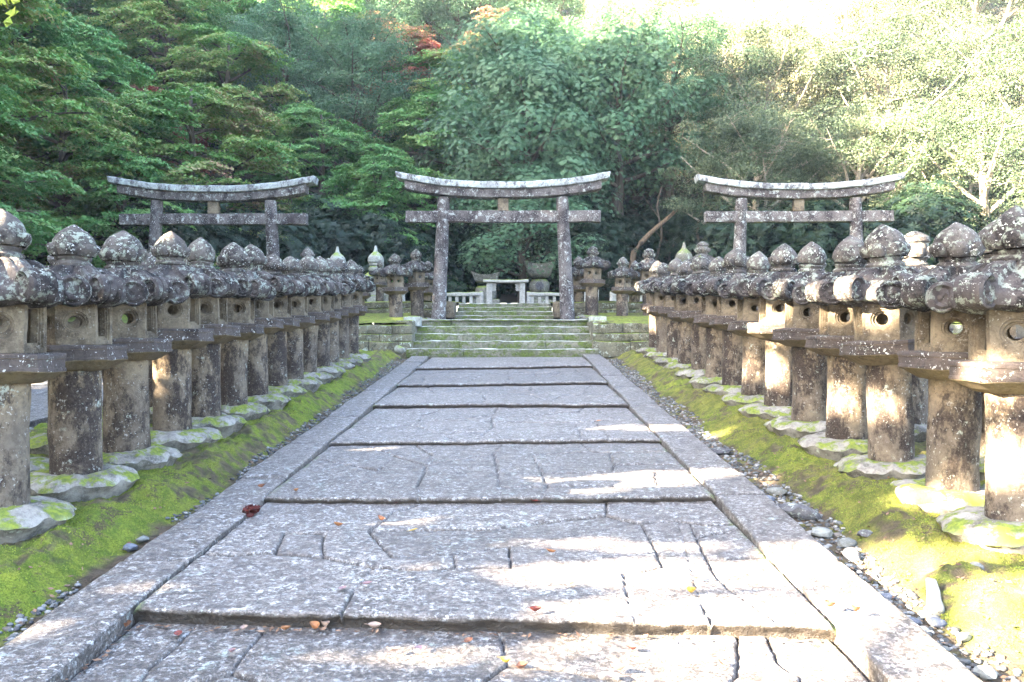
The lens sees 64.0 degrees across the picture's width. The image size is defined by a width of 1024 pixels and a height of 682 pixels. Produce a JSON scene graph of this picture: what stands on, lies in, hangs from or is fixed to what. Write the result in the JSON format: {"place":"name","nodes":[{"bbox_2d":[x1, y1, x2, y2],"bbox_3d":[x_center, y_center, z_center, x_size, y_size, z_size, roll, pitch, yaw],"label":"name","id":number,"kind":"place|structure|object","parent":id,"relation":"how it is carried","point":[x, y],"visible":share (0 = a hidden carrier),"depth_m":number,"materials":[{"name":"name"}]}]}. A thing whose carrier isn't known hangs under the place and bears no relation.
{"place":"outdoors","nodes":[
{"label":"outdoors","id":0,"kind":"place"},
{"bbox_2d":[15,200,48,264],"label":"hillside","id":1,"kind":"structure","parent":0,"point":[38,250],"depth_m":27.84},
{"bbox_2d":[0,83,86,251],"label":"maple tree","id":2,"kind":"object","parent":1,"relation":"on","point":[12,125],"visible":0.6,"depth_m":20.15,"materials":[{"name":"green plant"}]},
{"bbox_2d":[0,0,123,231],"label":"maple tree","id":3,"kind":"object","parent":1,"relation":"on","point":[41,58],"visible":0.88,"depth_m":24.27,"materials":[{"name":"green plant"}]},
{"bbox_2d":[0,0,136,182],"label":"maple tree","id":4,"kind":"object","parent":1,"relation":"on","point":[42,29],"visible":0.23,"depth_m":28.96,"materials":[{"name":"green plant"}]},
{"bbox_2d":[0,54,178,246],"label":"maple tree","id":5,"kind":"object","parent":1,"relation":"on","point":[112,113],"visible":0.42,"depth_m":26.60,"materials":[{"name":"green plant"}]},
{"bbox_2d":[2,19,199,236],"bbox_3d":[-16.211,-7.393,31.761,9.700,9.282,10.118,0,0,10],"label":"maple tree","id":6,"kind":"object","parent":1,"relation":"on","point":[104,45],"visible":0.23,"depth_m":30.99,"materials":[{"name":"green plant"}]},
{"bbox_2d":[21,136,219,267],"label":"maple tree","id":7,"kind":"object","parent":1,"relation":"on","point":[97,194],"visible":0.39,"depth_m":25.40,"materials":[{"name":"green plant"}]},
{"bbox_2d":[68,313,417,322],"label":"moss terrace","id":8,"kind":"structure","parent":0,"point":[375,318],"depth_m":21.33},
{"bbox_2d":[107,176,318,257],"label":"torii gate","id":9,"kind":"structure","parent":8,"relation":"on","point":[270,219],"depth_m":23.03,"materials":[{"name":"stone"}]},
{"bbox_2d":[377,254,412,324],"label":"stone lantern","id":10,"kind":"object","parent":8,"relation":"on","point":[395,290],"visible":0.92,"depth_m":22.01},
{"bbox_2d":[402,249,433,319],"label":"stone lantern","id":11,"kind":"object","parent":8,"relation":"on","point":[416,285],"visible":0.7,"depth_m":22.53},
{"bbox_2d":[374,300,463,302],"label":"terrace","id":12,"kind":"structure","parent":0,"point":[408,301],"depth_m":24.61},
{"bbox_2d":[86,179,264,268],"bbox_3d":[-11.294,-2.834,27.611,5.445,5.096,5.715,0,0,36],"label":"shrub","id":13,"kind":"object","parent":12,"relation":"on","point":[186,235],"visible":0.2,"depth_m":26.70,"materials":[{"name":"green plant"}]},
{"bbox_2d":[69,83,317,267],"bbox_3d":[-11.614,-5.169,29.862,9.275,9.580,10.606,0,0,27],"label":"maple tree","id":14,"kind":"object","parent":12,"relation":"on","point":[167,146],"visible":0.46,"depth_m":30.00,"materials":[{"name":"green plant"}]},
{"bbox_2d":[202,203,331,260],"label":"shrub","id":15,"kind":"object","parent":12,"relation":"on","point":[287,248],"visible":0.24,"depth_m":28.54,"materials":[{"name":"green plant"}]},
{"bbox_2d":[291,193,407,282],"bbox_3d":[-6.919,-2.966,31.611,6.191,5.521,5.899,0,0,32],"label":"shrub","id":16,"kind":"object","parent":12,"relation":"on","point":[318,217],"visible":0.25,"depth_m":30.02,"materials":[{"name":"green plant"}]},
{"bbox_2d":[314,206,434,324],"bbox_3d":[-5.143,-2.702,30.627,5.239,4.672,4.991,0,0,-15],"label":"shrub","id":17,"kind":"object","parent":12,"relation":"on","point":[372,230],"visible":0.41,"depth_m":29.64,"materials":[{"name":"green plant"}]},
{"bbox_2d":[306,144,475,324],"bbox_3d":[-4.954,-4.128,32.724,7.495,7.172,7.819,0,0,20],"label":"maple tree","id":18,"kind":"object","parent":12,"relation":"on","point":[386,198],"visible":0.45,"depth_m":32.14,"materials":[{"name":"green plant"}]},
{"bbox_2d":[69,357,868,681],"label":"paved path","id":19,"kind":"structure","parent":0,"point":[457,463],"depth_m":5.02,"materials":[{"name":"stone"}]},
{"bbox_2d":[13,0,1023,302],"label":"hillside","id":20,"kind":"structure","parent":0,"point":[509,298],"depth_m":44.88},
{"bbox_2d":[52,84,261,213],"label":"maple tree","id":21,"kind":"object","parent":20,"relation":"on","point":[197,141],"visible":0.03,"depth_m":35.53,"materials":[{"name":"green plant"}]},
{"bbox_2d":[63,0,253,86],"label":"maple tree","id":22,"kind":"object","parent":20,"relation":"on","point":[210,14],"visible":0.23,"depth_m":43.66,"materials":[{"name":"green plant"}]},
{"bbox_2d":[84,0,277,171],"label":"maple tree","id":23,"kind":"object","parent":20,"relation":"on","point":[151,13],"visible":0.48,"depth_m":39.16,"materials":[{"name":"green plant"}]},
{"bbox_2d":[148,22,343,213],"bbox_3d":[-12.980,-10.055,39.498,11.111,10.036,9.716,0,0,12],"label":"maple tree","id":24,"kind":"object","parent":20,"relation":"on","point":[223,68],"visible":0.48,"depth_m":38.21,"materials":[{"name":"green plant"}]},
{"bbox_2d":[173,0,339,90],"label":"maple tree","id":25,"kind":"object","parent":20,"relation":"on","point":[247,5],"visible":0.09,"depth_m":49.22,"materials":[{"name":"green plant"}]},
{"bbox_2d":[200,0,381,172],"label":"broadleaf tree","id":26,"kind":"object","parent":20,"relation":"on","point":[283,25],"visible":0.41,"depth_m":42.42,"materials":[{"name":"green plant"}]},
{"bbox_2d":[234,100,406,231],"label":"maple tree","id":27,"kind":"object","parent":20,"relation":"on","point":[349,138],"visible":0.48,"depth_m":35.88,"materials":[{"name":"green plant"}]},
{"bbox_2d":[248,0,399,139],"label":"maple tree","id":28,"kind":"object","parent":20,"relation":"on","point":[349,5],"visible":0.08,"depth_m":47.53,"materials":[{"name":"green plant"}]},
{"bbox_2d":[282,0,440,196],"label":"broadleaf tree","id":29,"kind":"object","parent":20,"relation":"on","point":[357,48],"visible":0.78,"depth_m":40.14,"materials":[{"name":"green plant"}]},
{"bbox_2d":[313,0,436,51],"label":"broadleaf tree","id":30,"kind":"object","parent":20,"relation":"on","point":[413,22],"visible":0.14,"depth_m":52.81,"materials":[{"name":"green plant"}]},
{"bbox_2d":[325,21,480,161],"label":"maple tree","id":31,"kind":"object","parent":20,"relation":"on","point":[424,38],"visible":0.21,"depth_m":45.67,"materials":[{"name":"green plant"}]},
{"bbox_2d":[329,84,501,219],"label":"maple tree","id":32,"kind":"object","parent":20,"relation":"on","point":[411,111],"visible":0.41,"depth_m":37.68,"materials":[{"name":"green plant"}]},
{"bbox_2d":[373,48,513,176],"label":"maple tree","id":33,"kind":"object","parent":20,"relation":"on","point":[433,57],"visible":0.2,"depth_m":42.36,"materials":[{"name":"green plant"}]},
{"bbox_2d":[384,0,520,50],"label":"broadleaf tree","id":34,"kind":"object","parent":20,"relation":"on","point":[455,10],"visible":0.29,"depth_m":55.42,"materials":[{"name":"green plant"}]},
{"bbox_2d":[429,202,517,291],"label":"shrub","id":35,"kind":"object","parent":20,"relation":"on","point":[467,235],"visible":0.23,"depth_m":33.54,"materials":[{"name":"green plant"}]},
{"bbox_2d":[457,203,551,289],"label":"shrub","id":36,"kind":"object","parent":20,"relation":"on","point":[505,276],"visible":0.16,"depth_m":33.54,"materials":[{"name":"green plant"}]},
{"bbox_2d":[1,1,1023,298],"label":"undergrowth","id":37,"kind":"object","parent":20,"relation":"on","point":[629,205],"visible":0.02,"depth_m":43.22,"materials":[{"name":"green plant"}]},
{"bbox_2d":[410,0,637,208],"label":"evergreen tree","id":38,"kind":"object","parent":20,"relation":"on","point":[488,46],"visible":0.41,"depth_m":36.32,"materials":[{"name":"green plant"}]},
{"bbox_2d":[433,42,626,288],"bbox_3d":[0.708,-6.906,34.717,8.474,10.694,9.168,0,0,0],"label":"evergreen tree","id":39,"kind":"object","parent":20,"relation":"on","point":[540,108],"visible":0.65,"depth_m":33.32,"materials":[{"name":"green plant"}]},
{"bbox_2d":[473,0,593,32],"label":"broadleaf tree","id":40,"kind":"object","parent":20,"relation":"on","point":[547,7],"visible":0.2,"depth_m":54.14,"materials":[{"name":"green plant"}]},
{"bbox_2d":[516,0,683,208],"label":"broadleaf tree","id":41,"kind":"object","parent":20,"relation":"on","point":[604,17],"visible":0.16,"depth_m":41.21,"materials":[{"name":"green plant"}]},
{"bbox_2d":[531,8,729,217],"bbox_3d":[5.017,-9.288,36.629,9.168,10.694,8.474,0,0,20],"label":"evergreen tree","id":42,"kind":"object","parent":20,"relation":"on","point":[619,131],"visible":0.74,"depth_m":35.30,"materials":[{"name":"green plant"}]},
{"bbox_2d":[597,209,668,272],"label":"shrub","id":43,"kind":"object","parent":20,"relation":"on","point":[635,234],"visible":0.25,"depth_m":34.63,"materials":[{"name":"green plant"}]},
{"bbox_2d":[586,0,736,176],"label":"oak tree","id":44,"kind":"object","parent":20,"relation":"on","point":[680,5],"visible":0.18,"depth_m":45.63,"materials":[{"name":"green plant"}]},
{"bbox_2d":[629,196,705,264],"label":"shrub","id":45,"kind":"object","parent":20,"relation":"on","point":[674,226],"visible":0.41,"depth_m":35.74,"materials":[{"name":"green plant"}]},
{"bbox_2d":[587,0,772,205],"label":"broadleaf tree","id":46,"kind":"object","parent":20,"relation":"on","point":[707,22],"visible":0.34,"depth_m":37.13,"materials":[{"name":"green plant"}]},
{"bbox_2d":[662,0,804,202],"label":"oak tree","id":47,"kind":"object","parent":20,"relation":"on","point":[737,15],"visible":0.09,"depth_m":41.91,"materials":[{"name":"green plant"}]},
{"bbox_2d":[682,8,874,210],"bbox_3d":[12.034,-9.155,37.244,8.342,11.629,9.154,0,0,22],"label":"oak tree","id":48,"kind":"object","parent":20,"relation":"on","point":[782,59],"visible":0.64,"depth_m":36.68,"materials":[{"name":"green plant"}]},
{"bbox_2d":[734,0,930,181],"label":"oak tree","id":49,"kind":"object","parent":20,"relation":"on","point":[834,8],"visible":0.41,"depth_m":43.34,"materials":[{"name":"green plant"}]},
{"bbox_2d":[793,4,1023,207],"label":"oak tree","id":50,"kind":"object","parent":20,"relation":"on","point":[875,50],"visible":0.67,"depth_m":35.84,"materials":[{"name":"green plant"}]},
{"bbox_2d":[852,0,1023,190],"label":"oak tree","id":51,"kind":"object","parent":20,"relation":"on","point":[937,16],"visible":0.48,"depth_m":40.87,"materials":[{"name":"green plant"}]},
{"bbox_2d":[910,9,1023,194],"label":"oak tree","id":52,"kind":"object","parent":20,"relation":"on","point":[1012,76],"visible":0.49,"depth_m":33.70,"materials":[{"name":"green plant"}]},
{"bbox_2d":[598,312,958,322],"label":"moss terrace","id":53,"kind":"structure","parent":0,"point":[640,317],"depth_m":21.47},
{"bbox_2d":[574,246,610,321],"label":"stone lantern","id":54,"kind":"object","parent":53,"relation":"on","point":[592,263],"visible":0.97,"depth_m":22.52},
{"bbox_2d":[607,257,638,323],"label":"stone lantern","id":55,"kind":"object","parent":53,"relation":"on","point":[624,275],"visible":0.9,"depth_m":22.34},
{"bbox_2d":[694,172,905,254],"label":"torii gate","id":56,"kind":"structure","parent":53,"relation":"on","point":[740,217],"depth_m":23.20,"materials":[{"name":"stone"}]},
{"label":"ground","id":57,"kind":"structure","parent":0,"visible":0},
{"bbox_2d":[0,349,408,647],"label":"moss bank","id":58,"kind":"structure","parent":57,"relation":"on","point":[229,461],"depth_m":6.18,"materials":[{"name":"plant"}]},
{"bbox_2d":[0,209,91,543],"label":"stone lantern","id":59,"kind":"object","parent":58,"relation":"on","point":[32,291],"visible":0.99,"depth_m":5.36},
{"bbox_2d":[30,224,148,501],"bbox_3d":[-3.428,0.182,6.458,1.008,2.199,1.059,-1,0,0],"label":"stone lantern","id":60,"kind":"object","parent":58,"relation":"on","point":[78,470],"visible":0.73,"depth_m":6.28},
{"bbox_2d":[99,230,189,470],"bbox_3d":[-3.441,0.117,7.292,1.007,2.202,1.070,-1,0,-2],"label":"stone lantern","id":61,"kind":"object","parent":58,"relation":"on","point":[126,409],"visible":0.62,"depth_m":7.13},
{"bbox_2d":[0,401,311,636],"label":"moss tufts","id":62,"kind":"object","parent":58,"relation":"on","point":[118,518],"visible":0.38,"depth_m":5.83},
{"bbox_2d":[143,232,226,451],"bbox_3d":[-3.425,0.032,8.236,1.007,2.260,1.097,0,1,3],"label":"stone lantern","id":63,"kind":"object","parent":58,"relation":"on","point":[171,371],"visible":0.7,"depth_m":8.08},
{"bbox_2d":[187,237,252,437],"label":"stone lantern","id":64,"kind":"object","parent":58,"relation":"on","point":[206,385],"visible":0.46,"depth_m":8.93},
{"bbox_2d":[216,242,275,420],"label":"stone lantern","id":65,"kind":"object","parent":58,"relation":"on","point":[233,259],"visible":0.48,"depth_m":9.81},
{"bbox_2d":[243,244,293,409],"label":"stone lantern","id":66,"kind":"object","parent":58,"relation":"on","point":[257,368],"visible":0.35,"depth_m":10.67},
{"bbox_2d":[262,254,309,396],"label":"stone lantern","id":67,"kind":"object","parent":58,"relation":"on","point":[274,265],"visible":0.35,"depth_m":11.57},
{"bbox_2d":[281,256,325,392],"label":"stone lantern","id":68,"kind":"object","parent":58,"relation":"on","point":[294,351],"visible":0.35,"depth_m":12.47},
{"bbox_2d":[299,254,339,383],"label":"stone lantern","id":69,"kind":"object","parent":58,"relation":"on","point":[309,264],"visible":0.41,"depth_m":13.38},
{"bbox_2d":[316,256,349,379],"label":"stone lantern","id":70,"kind":"object","parent":58,"relation":"on","point":[323,351],"visible":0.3,"depth_m":14.27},
{"bbox_2d":[325,258,355,369],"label":"stone lantern","id":71,"kind":"object","parent":58,"relation":"on","point":[334,338],"visible":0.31,"depth_m":15.08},
{"bbox_2d":[334,258,366,365],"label":"stone lantern","id":72,"kind":"object","parent":58,"relation":"on","point":[360,284],"visible":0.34,"depth_m":15.95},
{"bbox_2d":[344,259,375,361],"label":"stone lantern","id":73,"kind":"object","parent":58,"relation":"on","point":[352,271],"visible":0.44,"depth_m":16.88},
{"bbox_2d":[0,356,428,681],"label":"kerb","id":74,"kind":"structure","parent":57,"relation":"on","point":[71,636],"depth_m":4.91,"materials":[{"name":"stone"}]},
{"bbox_2d":[358,324,413,357],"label":"retaining wall","id":75,"kind":"structure","parent":57,"relation":"on","point":[390,337],"depth_m":19.99,"materials":[{"name":"stone"}]},
{"bbox_2d":[363,206,491,302],"bbox_3d":[-3.711,-2.834,33.150,5.445,5.096,5.715,0,0,28],"label":"shrub","id":76,"kind":"object","parent":57,"relation":"on","point":[430,233],"visible":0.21,"depth_m":32.35,"materials":[{"name":"green plant"}]},
{"bbox_2d":[406,319,598,357],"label":"stone steps","id":77,"kind":"structure","parent":57,"relation":"on","point":[473,338],"depth_m":20.57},
{"bbox_2d":[669,201,814,271],"bbox_3d":[9.056,-2.834,31.434,5.715,5.096,5.445,0,0,-31],"label":"shrub","id":78,"kind":"object","parent":57,"relation":"on","point":[719,240],"visible":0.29,"depth_m":30.39,"materials":[{"name":"green plant"}]},
{"bbox_2d":[591,323,962,356],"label":"retaining wall","id":79,"kind":"structure","parent":57,"relation":"on","point":[616,344],"depth_m":19.95,"materials":[{"name":"stone"}]},
{"bbox_2d":[583,354,982,681],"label":"kerb","id":80,"kind":"structure","parent":57,"relation":"on","point":[880,637],"depth_m":4.90,"materials":[{"name":"stone"}]},
{"bbox_2d":[607,350,1023,681],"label":"moss bank","id":81,"kind":"structure","parent":57,"relation":"on","point":[999,609],"depth_m":5.58,"materials":[{"name":"plant"}]},
{"bbox_2d":[0,357,1021,681],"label":"pebbles","id":82,"kind":"object","parent":81,"relation":"on","point":[914,599],"visible":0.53,"depth_m":5.96,"materials":[{"name":"gravel"}]},
{"bbox_2d":[5,372,1023,679],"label":"leaf litter","id":83,"kind":"object","parent":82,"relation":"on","point":[555,554],"visible":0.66,"depth_m":4.29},
{"bbox_2d":[635,261,661,353],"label":"stone lantern","id":84,"kind":"object","parent":81,"relation":"on","point":[651,347],"visible":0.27,"depth_m":18.74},
{"bbox_2d":[639,262,669,359],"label":"stone lantern","id":85,"kind":"object","parent":81,"relation":"on","point":[652,310],"visible":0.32,"depth_m":17.64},
{"bbox_2d":[649,258,682,366],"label":"stone lantern","id":86,"kind":"object","parent":81,"relation":"on","point":[672,267],"visible":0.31,"depth_m":16.32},
{"bbox_2d":[659,261,695,368],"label":"stone lantern","id":87,"kind":"object","parent":81,"relation":"on","point":[684,270],"visible":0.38,"depth_m":15.22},
{"bbox_2d":[671,254,710,379],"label":"stone lantern","id":88,"kind":"object","parent":81,"relation":"on","point":[699,265],"visible":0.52,"depth_m":14.01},
{"bbox_2d":[684,256,725,388],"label":"stone lantern","id":89,"kind":"object","parent":81,"relation":"on","point":[714,354],"visible":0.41,"depth_m":12.93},
{"bbox_2d":[697,248,749,395],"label":"stone lantern","id":90,"kind":"object","parent":81,"relation":"on","point":[734,262],"visible":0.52,"depth_m":11.91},
{"bbox_2d":[718,251,769,405],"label":"stone lantern","id":91,"kind":"object","parent":81,"relation":"on","point":[754,359],"visible":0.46,"depth_m":10.87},
{"bbox_2d":[737,244,798,419],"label":"stone lantern","id":92,"kind":"object","parent":81,"relation":"on","point":[783,260],"visible":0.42,"depth_m":9.86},
{"bbox_2d":[761,241,831,437],"bbox_3d":[3.284,0.016,9.012,1.007,2.223,1.055,1,1,-2],"label":"stone lantern","id":93,"kind":"object","parent":81,"relation":"on","point":[808,417],"visible":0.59,"depth_m":8.86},
{"bbox_2d":[791,235,866,460],"bbox_3d":[3.269,0.083,7.987,0.981,2.229,1.073,0,1,1],"label":"stone lantern","id":94,"kind":"object","parent":81,"relation":"on","point":[844,434],"visible":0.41,"depth_m":7.83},
{"bbox_2d":[687,404,1023,655],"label":"moss tufts","id":95,"kind":"object","parent":81,"relation":"on","point":[820,498],"visible":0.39,"depth_m":6.03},
{"bbox_2d":[819,224,925,480],"bbox_3d":[3.250,0.128,7.071,1.039,2.285,1.101,-1,-1,5],"label":"stone lantern","id":96,"kind":"object","parent":81,"relation":"on","point":[876,345],"visible":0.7,"depth_m":6.90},
{"bbox_2d":[885,231,952,441],"bbox_3d":[4.310,-0.020,8.859,1.022,2.342,1.080,1,1,5],"label":"stone lantern","id":97,"kind":"object","parent":81,"relation":"on","point":[917,256],"visible":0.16,"depth_m":8.68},
{"bbox_2d":[876,222,985,514],"bbox_3d":[3.272,0.230,6.070,1.013,2.216,1.057,1,1,0],"label":"stone lantern","id":98,"kind":"object","parent":81,"relation":"on","point":[950,480],"visible":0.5,"depth_m":5.91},
{"bbox_2d":[925,207,1023,555],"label":"stone lantern","id":99,"kind":"object","parent":81,"relation":"on","point":[988,298],"visible":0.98,"depth_m":5.11,"materials":[{"name":"stone"}]},
{"bbox_2d":[978,224,1023,480],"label":"stone lantern","id":100,"kind":"object","parent":81,"relation":"on","point":[1016,331],"visible":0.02,"depth_m":7.09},
{"bbox_2d":[825,170,995,268],"bbox_3d":[14.168,-2.966,28.835,5.899,5.521,6.191,0,0,-35],"label":"shrub","id":101,"kind":"object","parent":57,"relation":"on","point":[924,212],"visible":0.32,"depth_m":27.38,"materials":[{"name":"green plant"}]},
{"bbox_2d":[892,77,1023,233],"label":"oak tree","id":102,"kind":"object","parent":57,"relation":"on","point":[977,123],"visible":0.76,"depth_m":29.52,"materials":[{"name":"green plant"}]},
{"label":"upper terrace","id":103,"kind":"structure","parent":0,"visible":0},
{"bbox_2d":[525,204,647,300],"bbox_3d":[3.014,-3.369,34.256,4.991,4.672,5.239,0,0,20],"label":"shrub","id":104,"kind":"object","parent":103,"relation":"on","point":[613,256],"visible":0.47,"depth_m":32.98,"materials":[{"name":"green plant"}]},
{"bbox_2d":[658,100,837,237],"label":"oak tree","id":105,"kind":"object","parent":103,"relation":"on","point":[762,129],"visible":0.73,"depth_m":32.10,"materials":[{"name":"green plant"}]},
{"bbox_2d":[746,198,876,271],"bbox_3d":[11.596,-2.966,30.855,5.899,5.521,6.191,0,0,12],"label":"shrub","id":106,"kind":"object","parent":103,"relation":"on","point":[803,234],"visible":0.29,"depth_m":29.48,"materials":[{"name":"green plant"}]},
{"bbox_2d":[751,98,958,242],"bbox_3d":[13.028,-5.038,32.300,7.074,8.986,6.446,0,0,12],"label":"oak tree","id":107,"kind":"object","parent":103,"relation":"on","point":[879,127],"visible":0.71,"depth_m":31.48,"materials":[{"name":"green plant"}]},
{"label":"landing","id":108,"kind":"structure","parent":0,"visible":0},
{"bbox_2d":[395,171,609,318],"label":"torii gate","id":109,"kind":"structure","parent":108,"relation":"on","point":[502,193],"depth_m":22.14,"materials":[{"name":"stone"}]},
{"bbox_2d":[454,303,554,318],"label":"stone steps","id":110,"kind":"structure","parent":108,"relation":"on","point":[504,311],"depth_m":23.74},
{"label":"upper landing","id":111,"kind":"structure","parent":110,"relation":"on","visible":0},
{"bbox_2d":[450,161,608,302],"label":"evergreen tree","id":112,"kind":"object","parent":111,"relation":"on","point":[520,231],"visible":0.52,"depth_m":32.07,"materials":[{"name":"green plant"}]},
{"bbox_2d":[524,260,554,306],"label":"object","id":113,"kind":"structure","parent":111,"relation":"on","point":[539,285],"depth_m":32.18,"materials":[{"name":"stone"}]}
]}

